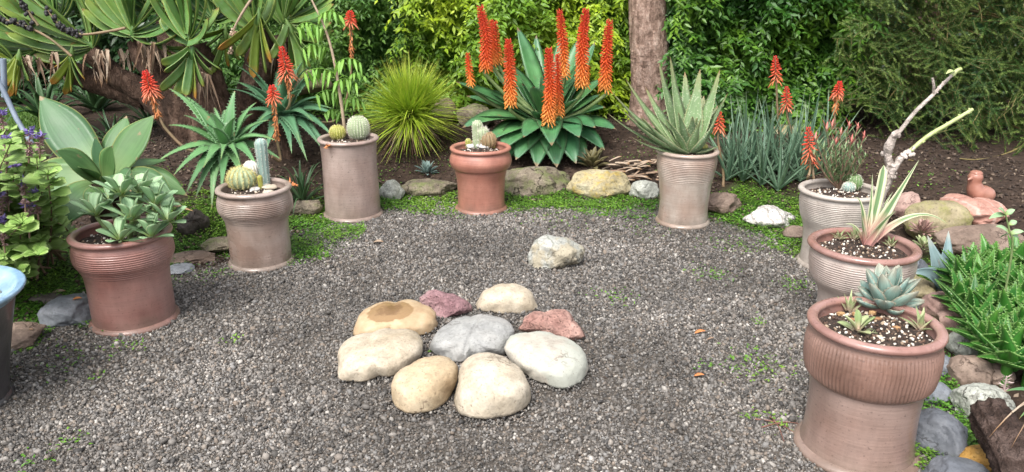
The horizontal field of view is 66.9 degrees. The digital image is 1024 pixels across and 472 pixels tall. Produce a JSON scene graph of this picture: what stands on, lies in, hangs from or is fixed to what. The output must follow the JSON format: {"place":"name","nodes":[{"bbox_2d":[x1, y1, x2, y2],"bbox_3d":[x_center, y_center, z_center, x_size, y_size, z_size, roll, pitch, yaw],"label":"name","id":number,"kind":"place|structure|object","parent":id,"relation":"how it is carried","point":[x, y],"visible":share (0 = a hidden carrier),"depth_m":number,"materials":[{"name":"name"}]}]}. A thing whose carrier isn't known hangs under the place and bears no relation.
{"place":"outdoors","nodes":[
{"label":"outdoors","id":0,"kind":"place"},
{"bbox_2d":[0,106,45,152],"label":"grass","id":1,"kind":"structure","parent":0,"point":[28,119],"depth_m":6.79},
{"bbox_2d":[0,195,974,471],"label":"gravel","id":2,"kind":"structure","parent":0,"point":[182,399],"depth_m":3.20,"materials":[{"name":"gravel"}]},
{"bbox_2d":[0,265,25,406],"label":"glazed pot","id":3,"kind":"object","parent":2,"relation":"on","point":[12,282],"visible":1,"depth_m":2.90,"materials":[{"name":"ceramic"}]},
{"bbox_2d":[0,86,1023,471],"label":"ground","id":4,"kind":"structure","parent":0,"point":[120,110],"depth_m":4.18,"materials":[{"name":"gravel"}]},
{"bbox_2d":[0,58,33,144],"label":"metal frame","id":5,"kind":"object","parent":4,"relation":"on","point":[4,87],"visible":0.81,"depth_m":5.35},
{"bbox_2d":[11,321,46,350],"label":"border rock","id":6,"kind":"object","parent":4,"relation":"on","point":[24,336],"visible":0.69,"depth_m":3.36,"materials":[{"name":"brown stone"}]},
{"bbox_2d":[0,66,64,103],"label":"strap plant","id":7,"kind":"object","parent":4,"relation":"on","point":[15,100],"visible":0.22,"depth_m":7.75,"materials":[{"name":"green plant"}]},
{"bbox_2d":[0,107,75,284],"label":"flowering shrub","id":8,"kind":"object","parent":4,"relation":"on","point":[35,223],"visible":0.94,"depth_m":3.30,"materials":[{"name":"green plant"}]},
{"bbox_2d":[28,292,61,303],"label":"border rock","id":9,"kind":"object","parent":4,"relation":"on","point":[46,297],"visible":0.77,"depth_m":3.77,"materials":[{"name":"stone"}]},
{"bbox_2d":[0,72,94,122],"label":"strap plant","id":10,"kind":"object","parent":4,"relation":"on","point":[34,102],"visible":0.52,"depth_m":6.82,"materials":[{"name":"green plant"}]},
{"bbox_2d":[37,293,90,327],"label":"border rock","id":11,"kind":"object","parent":4,"relation":"on","point":[63,310],"visible":0.75,"depth_m":3.55,"materials":[{"name":"grey stone"}]},
{"bbox_2d":[41,67,118,110],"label":"strap plant","id":12,"kind":"object","parent":4,"relation":"on","point":[100,102],"visible":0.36,"depth_m":7.29,"materials":[{"name":"green plant"}]},
{"bbox_2d":[9,10,209,94],"bbox_3d":[-5.999,-2.809,8.454,6.696,3.380,2.285,0,19,0],"label":"hedge","id":13,"kind":"object","parent":4,"relation":"on","point":[113,44],"visible":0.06,"depth_m":8.42,"materials":[{"name":"green plant"}]},
{"bbox_2d":[39,96,191,222],"bbox_3d":[-2.125,-0.251,4.157,0.996,0.926,0.644,5,20,15],"label":"agave plant","id":14,"kind":"object","parent":4,"relation":"on","point":[84,158],"visible":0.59,"depth_m":4.12,"materials":[{"name":"green plant"}]},
{"bbox_2d":[91,108,153,141],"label":"strap plant","id":15,"kind":"object","parent":4,"relation":"on","point":[105,123],"visible":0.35,"depth_m":5.91,"materials":[{"name":"green plant"}]},
{"bbox_2d":[66,216,180,336],"bbox_3d":[-1.768,0.183,3.573,0.434,0.447,0.431,0,19,0],"label":"plant pot","id":16,"kind":"object","parent":4,"relation":"on","point":[129,287],"visible":0.86,"depth_m":3.44,"materials":[{"name":"red ceramic"}]},
{"bbox_2d":[69,168,186,242],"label":"succulent plant","id":17,"kind":"object","parent":16,"relation":"in","point":[97,203],"visible":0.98,"depth_m":3.44,"materials":[{"name":"green plant"}]},
{"bbox_2d":[111,102,156,125],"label":"strap plant","id":18,"kind":"object","parent":4,"relation":"on","point":[138,113],"visible":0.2,"depth_m":6.58,"materials":[{"name":"green plant"}]},
{"bbox_2d":[0,0,333,144],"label":"fan aloe tree","id":19,"kind":"object","parent":4,"relation":"on","point":[168,59],"visible":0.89,"depth_m":5.78,"materials":[{"name":"green plant"}]},
{"bbox_2d":[170,263,194,274],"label":"border rock","id":20,"kind":"object","parent":4,"relation":"on","point":[182,268],"visible":0.88,"depth_m":4.21,"materials":[{"name":"grey stone"}]},
{"bbox_2d":[170,250,214,263],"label":"border rock","id":21,"kind":"object","parent":4,"relation":"on","point":[197,256],"visible":0.81,"depth_m":4.34,"materials":[{"name":"brown stone"}]},
{"bbox_2d":[177,209,209,235],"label":"border rock","id":22,"kind":"object","parent":4,"relation":"on","point":[197,219],"visible":0.82,"depth_m":4.62,"materials":[{"name":"stone"}]},
{"bbox_2d":[140,69,283,205],"bbox_3d":[-1.834,-0.548,4.787,0.836,0.933,0.713,0,19,0],"label":"aloe plant","id":23,"kind":"object","parent":4,"relation":"on","point":[226,136],"visible":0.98,"depth_m":4.76,"materials":[{"name":"green plant"}]},
{"bbox_2d":[201,236,228,252],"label":"border rock","id":24,"kind":"object","parent":4,"relation":"on","point":[216,244],"visible":0.66,"depth_m":4.47,"materials":[{"name":"stone"}]},
{"bbox_2d":[214,177,294,272],"bbox_3d":[-1.411,-0.063,4.305,0.403,0.450,0.402,0,19,0],"label":"plant pot","id":25,"kind":"object","parent":4,"relation":"on","point":[257,228],"visible":0.91,"depth_m":4.18,"materials":[{"name":"brown ceramic"}]},
{"bbox_2d":[224,164,257,190],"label":"cactus","id":26,"kind":"object","parent":25,"relation":"on","point":[240,178],"visible":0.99,"depth_m":4.26,"materials":[{"name":"plant"}]},
{"bbox_2d":[254,138,270,183],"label":"cactus","id":27,"kind":"object","parent":25,"relation":"in","point":[261,149],"visible":0.9,"depth_m":4.31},
{"bbox_2d":[231,10,358,159],"bbox_3d":[-1.621,-1.047,5.632,0.957,1.115,0.936,0,19,0],"label":"aloe plant","id":28,"kind":"object","parent":4,"relation":"on","point":[291,115],"visible":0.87,"depth_m":5.62,"materials":[{"name":"green plant"}]},
{"bbox_2d":[273,160,323,212],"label":"strap plant","id":29,"kind":"object","parent":4,"relation":"on","point":[301,193],"visible":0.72,"depth_m":5.28,"materials":[{"name":"green plant"}]},
{"bbox_2d":[185,0,426,122],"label":"hedge","id":30,"kind":"object","parent":4,"relation":"on","point":[373,41],"visible":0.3,"depth_m":7.14,"materials":[{"name":"green plant"}]},
{"bbox_2d":[291,200,322,214],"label":"border rock","id":31,"kind":"object","parent":4,"relation":"on","point":[308,207],"visible":0.84,"depth_m":5.14,"materials":[{"name":"stone"}]},
{"bbox_2d":[292,69,332,94],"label":"boulder","id":32,"kind":"object","parent":4,"relation":"on","point":[318,88],"visible":0.27,"depth_m":6.83,"materials":[{"name":"green stone"}]},
{"bbox_2d":[317,131,382,222],"bbox_3d":[-1.069,-0.394,5.143,0.402,0.534,0.406,0,19,0],"label":"plant pot","id":33,"kind":"object","parent":4,"relation":"on","point":[350,180],"visible":0.97,"depth_m":5.01,"materials":[{"name":"ceramic"}]},
{"bbox_2d":[296,0,366,127],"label":"feathery tree seedling","id":34,"kind":"object","parent":33,"relation":"in","point":[317,32],"visible":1,"depth_m":5.12,"materials":[{"name":"plant"}]},
{"bbox_2d":[328,124,346,139],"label":"cactus","id":35,"kind":"object","parent":33,"relation":"on","point":[336,132],"visible":1,"depth_m":5.12,"materials":[{"name":"plant"}]},
{"bbox_2d":[346,115,370,139],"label":"cactus","id":36,"kind":"object","parent":33,"relation":"on","point":[357,127],"visible":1,"depth_m":5.11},
{"bbox_2d":[337,328,422,381],"bbox_3d":[-0.547,0.496,3.224,0.348,0.158,0.367,0,19,0],"label":"river stone","id":37,"kind":"object","parent":4,"relation":"on","point":[384,352],"visible":0.91,"depth_m":3.12,"materials":[{"name":"stone"}]},
{"bbox_2d":[379,179,404,199],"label":"border rock","id":38,"kind":"object","parent":4,"relation":"on","point":[389,189],"visible":0.78,"depth_m":5.51,"materials":[{"name":"stone"}]},
{"bbox_2d":[353,299,437,335],"bbox_3d":[-0.530,0.388,3.556,0.381,0.139,0.301,0,19,0],"label":"river stone","id":39,"kind":"object","parent":4,"relation":"on","point":[419,318],"visible":0.81,"depth_m":3.48,"materials":[{"name":"stone"}]},
{"bbox_2d":[351,51,469,162],"bbox_3d":[-0.813,-0.907,6.164,1.043,1.157,1.090,0,19,0],"label":"grass tussock","id":40,"kind":"object","parent":4,"relation":"on","point":[410,104],"depth_m":6.04,"materials":[{"name":"green plant"}]},
{"bbox_2d":[13,206,811,469],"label":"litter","id":41,"kind":"object","parent":4,"relation":"on","point":[429,336],"visible":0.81,"depth_m":3.20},
{"bbox_2d":[391,356,457,413],"bbox_3d":[-0.334,0.575,2.961,0.256,0.195,0.295,0,19,0],"label":"river stone","id":42,"kind":"object","parent":4,"relation":"on","point":[423,385],"visible":0.93,"depth_m":2.87,"materials":[{"name":"stone"}]},
{"bbox_2d":[415,160,437,174],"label":"rosette plant","id":43,"kind":"object","parent":4,"relation":"on","point":[426,166],"visible":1,"depth_m":5.93,"materials":[{"name":"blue plant"}]},
{"bbox_2d":[401,178,456,196],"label":"border rock","id":44,"kind":"object","parent":4,"relation":"on","point":[424,187],"visible":0.85,"depth_m":5.61,"materials":[{"name":"stone"}]},
{"bbox_2d":[430,98,456,123],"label":"boulder","id":45,"kind":"object","parent":4,"relation":"on","point":[453,106],"visible":0.34,"depth_m":6.73,"materials":[{"name":"brown stone"}]},
{"bbox_2d":[419,289,471,318],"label":"river stone","id":46,"kind":"object","parent":4,"relation":"on","point":[442,304],"visible":0.8,"depth_m":3.65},
{"bbox_2d":[331,257,594,426],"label":"gravel","id":47,"kind":"structure","parent":4,"relation":"on","point":[450,404],"depth_m":3.07,"materials":[{"name":"stone"}]},
{"bbox_2d":[429,314,514,361],"bbox_3d":[-0.172,0.446,3.370,0.369,0.152,0.349,0,19,0],"label":"river stone","id":48,"kind":"object","parent":4,"relation":"on","point":[461,339],"visible":0.91,"depth_m":3.27,"materials":[{"name":"stone"}]},
{"bbox_2d":[456,103,491,127],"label":"boulder","id":49,"kind":"object","parent":4,"relation":"on","point":[475,109],"visible":0.57,"depth_m":6.66,"materials":[{"name":"stone"}]},
{"bbox_2d":[449,141,511,215],"bbox_3d":[-0.212,-0.395,5.285,0.422,0.444,0.420,0,19,0],"label":"plant pot","id":50,"kind":"object","parent":4,"relation":"on","point":[480,173],"visible":1,"depth_m":5.16,"materials":[{"name":"ceramic"}]},
{"bbox_2d":[472,120,482,147],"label":"cactus","id":51,"kind":"object","parent":50,"relation":"in","point":[477,125],"visible":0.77,"depth_m":5.30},
{"bbox_2d":[479,132,497,148],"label":"cactus","id":52,"kind":"object","parent":50,"relation":"in","point":[489,139],"visible":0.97,"depth_m":5.29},
{"bbox_2d":[10,111,969,471],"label":"weeds","id":53,"kind":"object","parent":4,"relation":"on","point":[596,295],"visible":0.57,"depth_m":3.87,"materials":[{"name":"green plant"}]},
{"bbox_2d":[454,352,530,418],"bbox_3d":[-0.073,0.576,2.945,0.291,0.222,0.338,0,19,0],"label":"river stone","id":54,"kind":"object","parent":4,"relation":"on","point":[491,385],"visible":0.92,"depth_m":2.83,"materials":[{"name":"stone"}]},
{"bbox_2d":[374,0,630,124],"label":"hedge","id":55,"kind":"object","parent":4,"relation":"on","point":[447,32],"visible":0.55,"depth_m":6.81,"materials":[{"name":"green plant"}]},
{"bbox_2d":[13,177,991,471],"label":"ground cover","id":56,"kind":"object","parent":4,"relation":"on","point":[633,201],"visible":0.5,"depth_m":4.91,"materials":[{"name":"green plant"}]},
{"bbox_2d":[475,283,537,313],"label":"river stone","id":57,"kind":"object","parent":4,"relation":"on","point":[502,298],"visible":0.74,"depth_m":3.69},
{"bbox_2d":[457,4,614,166],"bbox_3d":[0.182,-1.198,6.117,1.256,1.215,1.150,0,19,0],"label":"aloe plant","id":58,"kind":"object","parent":4,"relation":"on","point":[541,109],"visible":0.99,"depth_m":6.00,"materials":[{"name":"green plant"}]},
{"bbox_2d":[505,166,570,196],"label":"border rock","id":59,"kind":"object","parent":4,"relation":"on","point":[530,181],"visible":0.81,"depth_m":5.62,"materials":[{"name":"stone"}]},
{"bbox_2d":[504,331,588,388],"bbox_3d":[0.140,0.510,3.179,0.345,0.164,0.378,0,19,0],"label":"river stone","id":60,"kind":"object","parent":4,"relation":"on","point":[553,360],"visible":0.95,"depth_m":3.08,"materials":[{"name":"stone"}]},
{"bbox_2d":[518,309,585,340],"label":"river stone","id":61,"kind":"object","parent":4,"relation":"on","point":[560,322],"visible":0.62,"depth_m":3.41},
{"bbox_2d":[527,235,584,269],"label":"river stone","id":62,"kind":"object","parent":4,"relation":"on","point":[551,252],"visible":0.91,"depth_m":4.23,"materials":[{"name":"stone"}]},
{"bbox_2d":[573,147,609,168],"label":"rosette plant","id":63,"kind":"object","parent":4,"relation":"on","point":[592,157],"visible":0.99,"depth_m":5.93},
{"bbox_2d":[566,169,630,198],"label":"border rock","id":64,"kind":"object","parent":4,"relation":"on","point":[595,183],"visible":0.8,"depth_m":5.54,"materials":[{"name":"stone"}]},
{"bbox_2d":[602,156,658,179],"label":"leaf litter","id":65,"kind":"object","parent":4,"relation":"on","point":[628,166],"visible":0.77,"depth_m":5.91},
{"bbox_2d":[629,180,658,198],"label":"border rock","id":66,"kind":"object","parent":4,"relation":"on","point":[644,189],"visible":0.88,"depth_m":5.52,"materials":[{"name":"stone"}]},
{"bbox_2d":[626,0,669,127],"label":"tree","id":67,"kind":"object","parent":4,"relation":"on","point":[649,45],"visible":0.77,"depth_m":6.47,"materials":[{"name":"brown plant"}]},
{"bbox_2d":[655,145,719,229],"bbox_3d":[1.109,-0.321,4.975,0.395,0.487,0.398,0,19,0],"label":"plant pot","id":68,"kind":"object","parent":4,"relation":"on","point":[685,182],"visible":0.92,"depth_m":4.85,"materials":[{"name":"beige ceramic"}]},
{"bbox_2d":[609,57,727,154],"bbox_3d":[0.956,-0.814,4.854,0.723,0.599,0.410,0,19,0],"label":"aloe plant","id":69,"kind":"object","parent":68,"relation":"on","point":[685,126],"visible":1,"depth_m":4.85,"materials":[{"name":"green plant"}]},
{"bbox_2d":[708,192,741,213],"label":"border rock","id":70,"kind":"object","parent":4,"relation":"on","point":[723,202],"visible":0.69,"depth_m":5.18,"materials":[{"name":"brown stone"}]},
{"bbox_2d":[742,205,795,227],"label":"border rock","id":71,"kind":"object","parent":4,"relation":"on","point":[772,216],"visible":0.88,"depth_m":4.90,"materials":[{"name":"white stone"}]},
{"bbox_2d":[655,0,889,141],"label":"hedge","id":72,"kind":"object","parent":4,"relation":"on","point":[739,44],"visible":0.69,"depth_m":6.35,"materials":[{"name":"green plant"}]},
{"bbox_2d":[707,55,865,190],"bbox_3d":[1.821,-0.809,5.498,1.187,0.910,1.082,17,25,41],"label":"aloe plant","id":73,"kind":"object","parent":4,"relation":"on","point":[747,155],"visible":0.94,"depth_m":5.45,"materials":[{"name":"green plant"}]},
{"bbox_2d":[782,225,802,238],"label":"border rock","id":74,"kind":"object","parent":4,"relation":"on","point":[793,231],"visible":0.67,"depth_m":4.73,"materials":[{"name":"brown stone"}]},
{"bbox_2d":[796,178,875,268],"bbox_3d":[1.778,-0.051,4.266,0.433,0.443,0.435,0,19,0],"label":"plant pot","id":75,"kind":"object","parent":4,"relation":"on","point":[824,203],"visible":0.59,"depth_m":4.14,"materials":[{"name":"ceramic"}]},
{"bbox_2d":[810,118,867,188],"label":"potted shrub","id":76,"kind":"object","parent":75,"relation":"in","point":[836,171],"visible":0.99,"depth_m":4.24,"materials":[{"name":"green plant"}]},
{"bbox_2d":[846,174,863,190],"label":"cactus","id":77,"kind":"object","parent":75,"relation":"on","point":[857,179],"visible":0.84,"depth_m":4.26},
{"bbox_2d":[807,227,921,301],"bbox_3d":[1.528,0.236,3.441,0.459,0.440,0.459,0,19,0],"label":"plant pot","id":78,"kind":"object","parent":4,"relation":"on","point":[837,267],"visible":0.52,"depth_m":3.33,"materials":[{"name":"pink ceramic"}]},
{"bbox_2d":[847,160,945,246],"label":"striped leaf plant","id":79,"kind":"object","parent":78,"relation":"on","point":[875,228],"visible":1,"depth_m":3.43,"materials":[{"name":"plant"}]},
{"bbox_2d":[880,67,973,207],"bbox_3d":[1.805,-0.339,3.434,0.354,0.795,0.095,-1,19,-3],"label":"knobbly succulent tree","id":80,"kind":"object","parent":78,"relation":"on","point":[891,166],"visible":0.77,"depth_m":3.39,"materials":[{"name":"grey plant"}]},
{"bbox_2d":[793,296,948,471],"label":"plant pot","id":81,"kind":"object","parent":4,"relation":"on","point":[868,394],"visible":0.98,"depth_m":2.46,"materials":[{"name":"brown ceramic"}]},
{"bbox_2d":[838,290,866,311],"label":"succulent plant","id":82,"kind":"object","parent":81,"relation":"on","point":[849,305],"visible":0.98,"depth_m":2.66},
{"bbox_2d":[837,309,875,333],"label":"succulent plant","id":83,"kind":"object","parent":81,"relation":"on","point":[860,322],"visible":1,"depth_m":2.51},
{"bbox_2d":[836,310,900,329],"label":"bark chips","id":84,"kind":"object","parent":81,"relation":"on","point":[841,313],"visible":0.5,"depth_m":2.63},
{"bbox_2d":[854,263,924,314],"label":"agave plant","id":85,"kind":"object","parent":81,"relation":"in","point":[886,288],"visible":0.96,"depth_m":2.63,"materials":[{"name":"blue plant"}]},
{"bbox_2d":[900,307,934,330],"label":"succulent plant","id":86,"kind":"object","parent":81,"relation":"on","point":[921,325],"visible":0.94,"depth_m":2.52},
{"bbox_2d":[892,191,920,217],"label":"border rock","id":87,"kind":"object","parent":4,"relation":"on","point":[905,200],"visible":0.44,"depth_m":4.68,"materials":[{"name":"stone"}]},
{"bbox_2d":[803,0,1023,160],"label":"conifer tree","id":88,"kind":"object","parent":4,"relation":"on","point":[930,41],"visible":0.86,"depth_m":6.04,"materials":[{"name":"green plant"}]},
{"bbox_2d":[908,218,938,235],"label":"rosette plant","id":89,"kind":"object","parent":4,"relation":"on","point":[923,225],"visible":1,"depth_m":4.21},
{"bbox_2d":[911,275,938,298],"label":"border rock","id":90,"kind":"object","parent":4,"relation":"on","point":[924,287],"visible":0.34,"depth_m":3.73,"materials":[{"name":"beige stone"}]},
{"bbox_2d":[912,235,937,251],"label":"rosette plant","id":91,"kind":"object","parent":4,"relation":"on","point":[923,241],"visible":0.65,"depth_m":4.10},
{"bbox_2d":[831,0,1023,103],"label":"hedge","id":92,"kind":"object","parent":4,"relation":"on","point":[980,25],"visible":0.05,"depth_m":8.00,"materials":[{"name":"green plant"}]},
{"bbox_2d":[918,291,949,320],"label":"border rock","id":93,"kind":"object","parent":4,"relation":"on","point":[932,306],"visible":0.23,"depth_m":3.52,"materials":[{"name":"stone"}]},
{"bbox_2d":[916,231,952,290],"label":"agave plant","id":94,"kind":"object","parent":4,"relation":"on","point":[936,261],"visible":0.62,"depth_m":3.74,"materials":[{"name":"blue plant"}]},
{"bbox_2d":[902,200,973,238],"bbox_3d":[2.428,-0.087,4.442,0.366,0.259,0.305,0,19,0],"label":"border rock","id":95,"kind":"object","parent":4,"relation":"on","point":[950,213],"visible":0.64,"depth_m":4.33,"materials":[{"name":"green stone"}]},
{"bbox_2d":[925,382,951,404],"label":"border rock","id":96,"kind":"object","parent":4,"relation":"on","point":[942,392],"visible":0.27,"depth_m":2.92,"materials":[{"name":"grey stone"}]},
{"bbox_2d":[915,408,967,456],"bbox_3d":[1.470,0.688,2.670,0.199,0.180,0.182,17,25,41],"label":"border rock","id":97,"kind":"object","parent":4,"relation":"on","point":[941,431],"visible":0.64,"depth_m":2.61,"materials":[{"name":"stone"}]},
{"bbox_2d":[937,310,961,333],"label":"border rock","id":98,"kind":"object","parent":4,"relation":"on","point":[945,321],"visible":0.36,"depth_m":3.40,"materials":[{"name":"stone"}]},
{"bbox_2d":[921,455,989,471],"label":"border rock","id":99,"kind":"object","parent":4,"relation":"on","point":[943,463],"visible":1,"depth_m":2.46,"materials":[{"name":"stone"}]},
{"bbox_2d":[946,328,977,354],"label":"border rock","id":100,"kind":"object","parent":4,"relation":"on","point":[954,346],"visible":0.27,"depth_m":3.20,"materials":[{"name":"stone"}]},
{"bbox_2d":[946,355,993,386],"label":"border rock","id":101,"kind":"object","parent":4,"relation":"on","point":[965,369],"visible":0.73,"depth_m":3.01,"materials":[{"name":"brown stone"}]},
{"bbox_2d":[940,193,1009,224],"bbox_3d":[2.685,-0.142,4.485,0.378,0.155,0.399,0,19,0],"label":"stone slab","id":102,"kind":"object","parent":4,"relation":"on","point":[982,210],"depth_m":4.39,"materials":[{"name":"stone"}]},
{"bbox_2d":[966,170,995,199],"bbox_3d":[2.795,-0.295,4.636,0.203,0.202,0.114,0,19,0],"label":"clay bird","id":103,"kind":"object","parent":102,"relation":"on","point":[975,187],"visible":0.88,"depth_m":4.60},
{"bbox_2d":[959,444,990,471],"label":"border rock","id":104,"kind":"object","parent":4,"relation":"on","point":[976,453],"visible":0.31,"depth_m":2.53,"materials":[{"name":"stone"}]},
{"bbox_2d":[928,234,1023,386],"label":"toothed aloe clump","id":105,"kind":"object","parent":4,"relation":"on","point":[983,303],"visible":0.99,"depth_m":3.22,"materials":[{"name":"green plant"}]},
{"bbox_2d":[933,224,1023,255],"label":"border rock","id":106,"kind":"object","parent":4,"relation":"on","point":[965,236],"visible":0.56,"depth_m":4.04,"materials":[{"name":"brown stone"}]},
{"bbox_2d":[949,383,1015,419],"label":"border rock","id":107,"kind":"object","parent":4,"relation":"on","point":[964,397],"visible":0.58,"depth_m":2.82,"materials":[{"name":"stone"}]},
{"bbox_2d":[967,397,1023,471],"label":"driftwood log","id":108,"kind":"object","parent":4,"relation":"on","point":[987,416],"visible":0.98,"depth_m":2.39,"materials":[{"name":"wood"}]},
{"bbox_2d":[991,363,1015,384],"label":"border rock","id":109,"kind":"object","parent":4,"relation":"on","point":[997,375],"visible":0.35,"depth_m":3.00,"materials":[{"name":"brown stone"}]},
{"bbox_2d":[989,207,1023,291],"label":"seedling plant","id":110,"kind":"object","parent":4,"relation":"on","point":[1014,233],"visible":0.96,"depth_m":3.11,"materials":[{"name":"green plant"}]},
{"bbox_2d":[990,387,1023,445],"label":"strap plant","id":111,"kind":"object","parent":4,"relation":"on","point":[1021,404],"visible":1,"depth_m":2.44,"materials":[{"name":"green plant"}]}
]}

